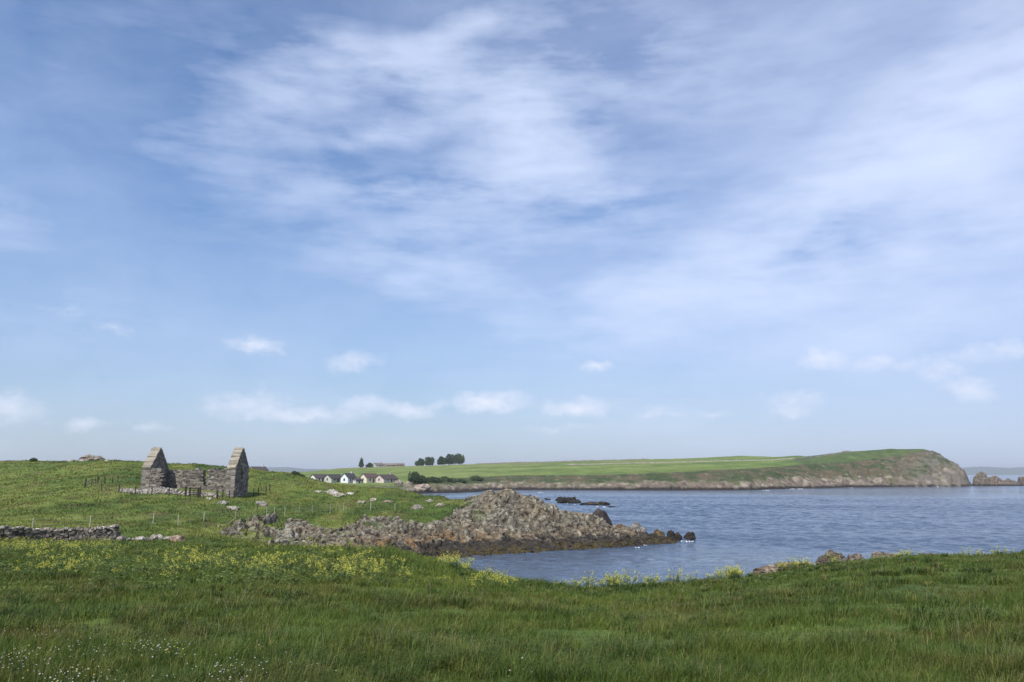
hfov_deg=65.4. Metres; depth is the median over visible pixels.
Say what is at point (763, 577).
leafy weeds
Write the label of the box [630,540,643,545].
shore rock
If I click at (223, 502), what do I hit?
rock outcrop
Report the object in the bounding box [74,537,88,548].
wild mustard plant
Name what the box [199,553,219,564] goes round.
wild mustard plant
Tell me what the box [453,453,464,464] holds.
broadleaf tree
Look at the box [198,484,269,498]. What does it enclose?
post and wire fence
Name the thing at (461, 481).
bush
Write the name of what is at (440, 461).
broadleaf tree
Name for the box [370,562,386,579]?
wild mustard plant
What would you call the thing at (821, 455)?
field wall
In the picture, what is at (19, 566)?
wild mustard plant
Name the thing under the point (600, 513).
shore rock
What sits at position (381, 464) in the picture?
farmhouse
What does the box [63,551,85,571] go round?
wild mustard plant
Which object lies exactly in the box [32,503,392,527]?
shore fence
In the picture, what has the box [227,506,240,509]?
rock outcrop
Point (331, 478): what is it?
cottage
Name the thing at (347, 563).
wild mustard plant
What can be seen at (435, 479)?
bush
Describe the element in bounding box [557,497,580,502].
skerry
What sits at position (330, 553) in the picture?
wild mustard plant
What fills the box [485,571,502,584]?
wild mustard plant
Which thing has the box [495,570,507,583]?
wild mustard plant
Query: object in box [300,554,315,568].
wild mustard plant
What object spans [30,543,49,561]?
wild mustard plant
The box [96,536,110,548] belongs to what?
wild mustard plant
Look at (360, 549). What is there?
wild mustard plant
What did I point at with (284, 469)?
distant hills
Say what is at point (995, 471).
distant hills
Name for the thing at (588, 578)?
wild mustard plant
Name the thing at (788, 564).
boulder
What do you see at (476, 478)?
bush
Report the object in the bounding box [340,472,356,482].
cottage
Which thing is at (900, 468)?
headland
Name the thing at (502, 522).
rocky shore
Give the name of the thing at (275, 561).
wild mustard plant
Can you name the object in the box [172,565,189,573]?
wild mustard plant
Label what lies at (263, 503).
rock outcrop
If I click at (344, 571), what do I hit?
wild mustard plant
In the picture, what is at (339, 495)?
rock outcrop
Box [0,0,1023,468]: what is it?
sky
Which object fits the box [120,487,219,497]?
stone rubble
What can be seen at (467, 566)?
wild mustard plant
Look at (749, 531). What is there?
sea
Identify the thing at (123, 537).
fallen stone
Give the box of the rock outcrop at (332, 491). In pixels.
[325,489,337,494]
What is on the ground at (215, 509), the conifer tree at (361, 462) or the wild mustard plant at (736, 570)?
the wild mustard plant at (736, 570)
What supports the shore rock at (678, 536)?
on the rocky shore
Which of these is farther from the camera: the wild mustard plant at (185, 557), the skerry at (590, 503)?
the skerry at (590, 503)
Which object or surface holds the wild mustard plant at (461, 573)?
on the ground at (215, 509)
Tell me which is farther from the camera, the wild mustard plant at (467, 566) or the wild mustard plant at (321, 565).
the wild mustard plant at (467, 566)
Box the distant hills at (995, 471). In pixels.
[961,467,1023,474]
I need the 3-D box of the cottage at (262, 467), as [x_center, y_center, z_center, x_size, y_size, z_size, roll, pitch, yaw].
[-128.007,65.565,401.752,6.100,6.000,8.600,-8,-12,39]
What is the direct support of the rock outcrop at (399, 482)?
on the headland
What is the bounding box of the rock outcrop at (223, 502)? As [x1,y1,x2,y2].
[217,500,228,504]
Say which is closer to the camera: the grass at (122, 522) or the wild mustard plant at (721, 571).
the wild mustard plant at (721, 571)
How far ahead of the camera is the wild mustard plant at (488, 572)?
26.63 m
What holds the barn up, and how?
on the headland
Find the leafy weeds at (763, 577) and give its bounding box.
[421,551,983,591]
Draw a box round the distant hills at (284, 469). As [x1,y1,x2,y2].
[267,467,327,471]
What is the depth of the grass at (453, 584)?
10.97 m
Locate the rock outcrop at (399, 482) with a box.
[394,479,402,484]
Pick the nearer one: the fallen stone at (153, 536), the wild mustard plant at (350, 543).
the wild mustard plant at (350, 543)
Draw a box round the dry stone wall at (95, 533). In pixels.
[0,524,120,540]
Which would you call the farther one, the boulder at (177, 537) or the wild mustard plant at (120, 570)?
the boulder at (177, 537)
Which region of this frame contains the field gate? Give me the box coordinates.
[189,487,198,497]
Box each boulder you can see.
[170,535,184,542]
[751,564,782,575]
[775,561,811,570]
[816,549,847,565]
[847,553,863,561]
[871,551,898,558]
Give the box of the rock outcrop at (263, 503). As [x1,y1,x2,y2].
[256,500,267,505]
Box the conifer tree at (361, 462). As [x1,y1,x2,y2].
[358,458,363,466]
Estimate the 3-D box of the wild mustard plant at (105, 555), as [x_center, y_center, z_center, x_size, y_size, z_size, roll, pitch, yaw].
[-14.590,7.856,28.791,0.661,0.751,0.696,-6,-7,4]
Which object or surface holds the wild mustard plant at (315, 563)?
on the ground at (215, 509)
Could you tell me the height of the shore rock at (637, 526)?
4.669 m
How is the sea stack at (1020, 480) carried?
in the sea
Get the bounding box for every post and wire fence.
[84,476,186,495]
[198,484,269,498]
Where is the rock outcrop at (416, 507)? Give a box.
[411,505,423,509]
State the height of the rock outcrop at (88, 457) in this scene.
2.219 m
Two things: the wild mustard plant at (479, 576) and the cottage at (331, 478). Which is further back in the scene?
the cottage at (331, 478)
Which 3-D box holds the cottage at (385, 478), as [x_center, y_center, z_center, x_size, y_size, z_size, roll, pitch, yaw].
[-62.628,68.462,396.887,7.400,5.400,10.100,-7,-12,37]
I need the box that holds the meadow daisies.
[0,624,665,681]
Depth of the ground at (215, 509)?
81.92 m
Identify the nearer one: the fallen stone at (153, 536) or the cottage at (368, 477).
the fallen stone at (153, 536)
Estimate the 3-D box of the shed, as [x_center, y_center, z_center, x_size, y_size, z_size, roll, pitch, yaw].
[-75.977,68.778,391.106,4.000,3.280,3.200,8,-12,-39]
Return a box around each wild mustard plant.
[11,561,30,573]
[27,545,45,561]
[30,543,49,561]
[35,555,55,578]
[51,549,65,565]
[54,561,77,572]
[58,565,77,577]
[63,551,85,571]
[66,559,80,571]
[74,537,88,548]
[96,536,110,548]
[101,549,119,562]
[112,565,126,573]
[160,564,177,582]
[164,552,178,569]
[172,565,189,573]
[179,546,198,565]
[187,551,211,567]
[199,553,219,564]
[250,556,270,569]
[264,552,281,564]
[277,551,296,571]
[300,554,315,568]
[305,538,318,552]
[307,556,326,571]
[314,562,332,572]
[321,543,334,557]
[336,558,355,579]
[337,556,354,575]
[343,537,352,549]
[355,544,368,555]
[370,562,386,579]
[392,555,405,566]
[400,566,412,582]
[447,553,461,567]
[451,558,474,576]
[461,557,474,574]
[469,567,490,585]
[477,566,495,580]
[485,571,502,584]
[490,575,500,586]
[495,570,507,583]
[581,570,595,587]
[611,574,622,587]
[614,568,630,586]
[625,571,636,583]
[634,573,651,584]
[668,568,681,582]
[716,565,727,577]
[726,564,739,578]
[772,561,782,570]
[786,557,803,569]
[797,557,809,568]
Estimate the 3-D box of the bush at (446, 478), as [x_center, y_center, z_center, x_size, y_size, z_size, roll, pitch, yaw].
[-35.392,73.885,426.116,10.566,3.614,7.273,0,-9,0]
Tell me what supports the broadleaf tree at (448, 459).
on the headland
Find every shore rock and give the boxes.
[592,508,612,525]
[612,524,625,528]
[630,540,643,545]
[631,522,646,532]
[653,529,664,535]
[667,530,674,537]
[675,532,681,540]
[684,532,695,539]
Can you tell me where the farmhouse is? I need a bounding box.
[373,462,383,466]
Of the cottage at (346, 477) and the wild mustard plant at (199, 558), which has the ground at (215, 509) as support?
the wild mustard plant at (199, 558)
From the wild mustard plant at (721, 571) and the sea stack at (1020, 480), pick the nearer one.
the wild mustard plant at (721, 571)
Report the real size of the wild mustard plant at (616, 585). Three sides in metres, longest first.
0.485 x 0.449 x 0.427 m
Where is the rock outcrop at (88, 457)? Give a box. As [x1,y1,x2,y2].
[79,454,104,460]
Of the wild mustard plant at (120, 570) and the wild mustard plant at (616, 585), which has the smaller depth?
the wild mustard plant at (120, 570)
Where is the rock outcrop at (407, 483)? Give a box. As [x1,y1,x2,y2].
[403,481,410,486]
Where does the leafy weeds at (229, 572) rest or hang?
on the ground at (215, 509)
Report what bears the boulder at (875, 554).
on the ground at (215, 509)
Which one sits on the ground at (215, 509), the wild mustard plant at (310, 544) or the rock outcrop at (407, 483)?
the wild mustard plant at (310, 544)
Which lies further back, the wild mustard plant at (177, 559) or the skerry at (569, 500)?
the skerry at (569, 500)
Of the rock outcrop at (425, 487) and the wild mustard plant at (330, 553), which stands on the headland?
the rock outcrop at (425, 487)
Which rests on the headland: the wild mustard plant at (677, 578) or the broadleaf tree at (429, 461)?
the broadleaf tree at (429, 461)
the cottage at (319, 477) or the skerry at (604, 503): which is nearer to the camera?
the skerry at (604, 503)
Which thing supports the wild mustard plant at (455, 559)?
on the ground at (215, 509)
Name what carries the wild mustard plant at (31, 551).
on the ground at (215, 509)
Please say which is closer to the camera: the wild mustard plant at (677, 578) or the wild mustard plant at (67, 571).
the wild mustard plant at (67, 571)
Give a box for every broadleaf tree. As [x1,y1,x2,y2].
[415,458,424,465]
[425,456,434,464]
[437,456,444,464]
[443,454,454,464]
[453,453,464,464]
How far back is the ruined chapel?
108.84 m
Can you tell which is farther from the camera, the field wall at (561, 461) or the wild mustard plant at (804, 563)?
the field wall at (561, 461)
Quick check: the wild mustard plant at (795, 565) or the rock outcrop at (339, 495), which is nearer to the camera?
the wild mustard plant at (795, 565)
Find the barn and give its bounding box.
[384,463,395,466]
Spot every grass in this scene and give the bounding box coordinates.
[0,459,464,546]
[0,540,1023,681]
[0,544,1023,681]
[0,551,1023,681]
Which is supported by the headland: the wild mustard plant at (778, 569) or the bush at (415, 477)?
the bush at (415, 477)
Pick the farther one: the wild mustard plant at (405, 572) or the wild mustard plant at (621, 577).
the wild mustard plant at (621, 577)
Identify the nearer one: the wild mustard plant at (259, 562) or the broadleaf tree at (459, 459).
the wild mustard plant at (259, 562)
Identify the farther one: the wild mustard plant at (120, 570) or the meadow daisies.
the wild mustard plant at (120, 570)
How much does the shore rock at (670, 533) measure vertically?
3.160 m
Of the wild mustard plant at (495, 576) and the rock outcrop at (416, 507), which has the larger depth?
the rock outcrop at (416, 507)
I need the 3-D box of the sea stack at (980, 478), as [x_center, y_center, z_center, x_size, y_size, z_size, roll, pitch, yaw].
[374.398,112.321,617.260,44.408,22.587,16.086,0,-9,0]
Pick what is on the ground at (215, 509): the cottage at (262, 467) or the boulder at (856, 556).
the boulder at (856, 556)
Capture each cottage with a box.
[250,465,268,470]
[309,474,325,481]
[323,474,340,482]
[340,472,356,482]
[359,473,377,482]
[375,473,397,482]
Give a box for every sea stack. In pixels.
[972,471,1022,485]
[1018,476,1023,484]
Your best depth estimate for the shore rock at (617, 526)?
113.37 m
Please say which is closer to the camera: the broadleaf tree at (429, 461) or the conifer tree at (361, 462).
the conifer tree at (361, 462)
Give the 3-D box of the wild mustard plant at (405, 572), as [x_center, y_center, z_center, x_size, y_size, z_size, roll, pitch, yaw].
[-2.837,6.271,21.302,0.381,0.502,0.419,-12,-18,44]
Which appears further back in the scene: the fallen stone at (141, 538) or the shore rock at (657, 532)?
the shore rock at (657, 532)
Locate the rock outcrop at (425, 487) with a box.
[413,484,430,490]
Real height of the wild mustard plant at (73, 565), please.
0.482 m
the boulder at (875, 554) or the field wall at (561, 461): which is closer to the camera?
the boulder at (875, 554)
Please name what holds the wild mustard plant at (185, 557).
on the ground at (215, 509)
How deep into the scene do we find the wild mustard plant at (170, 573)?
19.49 m
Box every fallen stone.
[116,535,126,539]
[135,536,144,540]
[149,534,157,539]
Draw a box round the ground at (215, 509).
[0,460,1023,681]
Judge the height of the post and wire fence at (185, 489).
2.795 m
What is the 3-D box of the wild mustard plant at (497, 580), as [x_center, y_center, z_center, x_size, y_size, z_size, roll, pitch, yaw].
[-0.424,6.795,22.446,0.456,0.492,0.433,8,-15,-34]
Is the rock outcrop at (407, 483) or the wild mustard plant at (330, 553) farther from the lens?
the rock outcrop at (407, 483)
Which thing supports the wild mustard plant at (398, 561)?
on the ground at (215, 509)
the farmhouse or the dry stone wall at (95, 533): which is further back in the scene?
the farmhouse
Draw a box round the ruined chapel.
[141,447,249,496]
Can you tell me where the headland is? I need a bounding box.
[274,449,971,493]
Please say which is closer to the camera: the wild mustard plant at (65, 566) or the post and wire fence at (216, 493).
the wild mustard plant at (65, 566)
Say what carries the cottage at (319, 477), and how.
on the headland
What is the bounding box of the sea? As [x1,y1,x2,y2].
[420,475,1023,586]
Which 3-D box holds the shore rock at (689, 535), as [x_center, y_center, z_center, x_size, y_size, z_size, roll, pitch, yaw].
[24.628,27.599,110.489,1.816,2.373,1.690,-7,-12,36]
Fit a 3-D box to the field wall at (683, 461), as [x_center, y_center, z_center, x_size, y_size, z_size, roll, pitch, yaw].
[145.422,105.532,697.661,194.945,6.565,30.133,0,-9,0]
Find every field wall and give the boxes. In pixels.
[476,459,646,463]
[566,457,793,464]
[795,451,851,459]
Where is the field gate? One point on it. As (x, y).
(193, 492)
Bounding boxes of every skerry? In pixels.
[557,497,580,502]
[579,501,603,504]
[598,502,609,505]
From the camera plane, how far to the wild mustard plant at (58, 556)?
26.23 m
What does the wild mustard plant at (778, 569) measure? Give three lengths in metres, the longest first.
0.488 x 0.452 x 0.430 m
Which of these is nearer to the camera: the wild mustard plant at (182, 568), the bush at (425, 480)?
the wild mustard plant at (182, 568)
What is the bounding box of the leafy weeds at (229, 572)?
[0,536,427,594]
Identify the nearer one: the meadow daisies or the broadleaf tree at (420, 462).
the meadow daisies
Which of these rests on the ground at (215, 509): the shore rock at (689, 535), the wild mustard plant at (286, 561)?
the wild mustard plant at (286, 561)
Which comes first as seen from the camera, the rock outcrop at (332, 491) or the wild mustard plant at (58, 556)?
the wild mustard plant at (58, 556)
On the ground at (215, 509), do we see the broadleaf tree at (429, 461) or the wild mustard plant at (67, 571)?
the wild mustard plant at (67, 571)
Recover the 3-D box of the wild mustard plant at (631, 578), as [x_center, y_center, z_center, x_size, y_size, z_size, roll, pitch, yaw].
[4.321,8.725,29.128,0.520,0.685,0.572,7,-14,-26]
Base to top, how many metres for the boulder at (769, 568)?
0.674 m
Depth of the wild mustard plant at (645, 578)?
28.35 m
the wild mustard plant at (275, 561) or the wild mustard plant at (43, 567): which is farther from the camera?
the wild mustard plant at (275, 561)
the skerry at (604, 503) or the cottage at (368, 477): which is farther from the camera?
the cottage at (368, 477)
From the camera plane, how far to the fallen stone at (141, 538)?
62.14 m
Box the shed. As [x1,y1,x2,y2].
[352,478,361,482]
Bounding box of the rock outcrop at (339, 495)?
[332,493,345,496]
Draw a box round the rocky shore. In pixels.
[218,488,676,558]
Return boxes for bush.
[407,471,422,483]
[418,475,429,482]
[429,476,442,482]
[441,476,454,481]
[454,479,467,483]
[469,475,483,480]
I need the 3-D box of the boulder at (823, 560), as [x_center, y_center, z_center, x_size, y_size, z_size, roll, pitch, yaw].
[14.340,9.935,35.407,1.542,1.320,1.095,1,-10,-6]

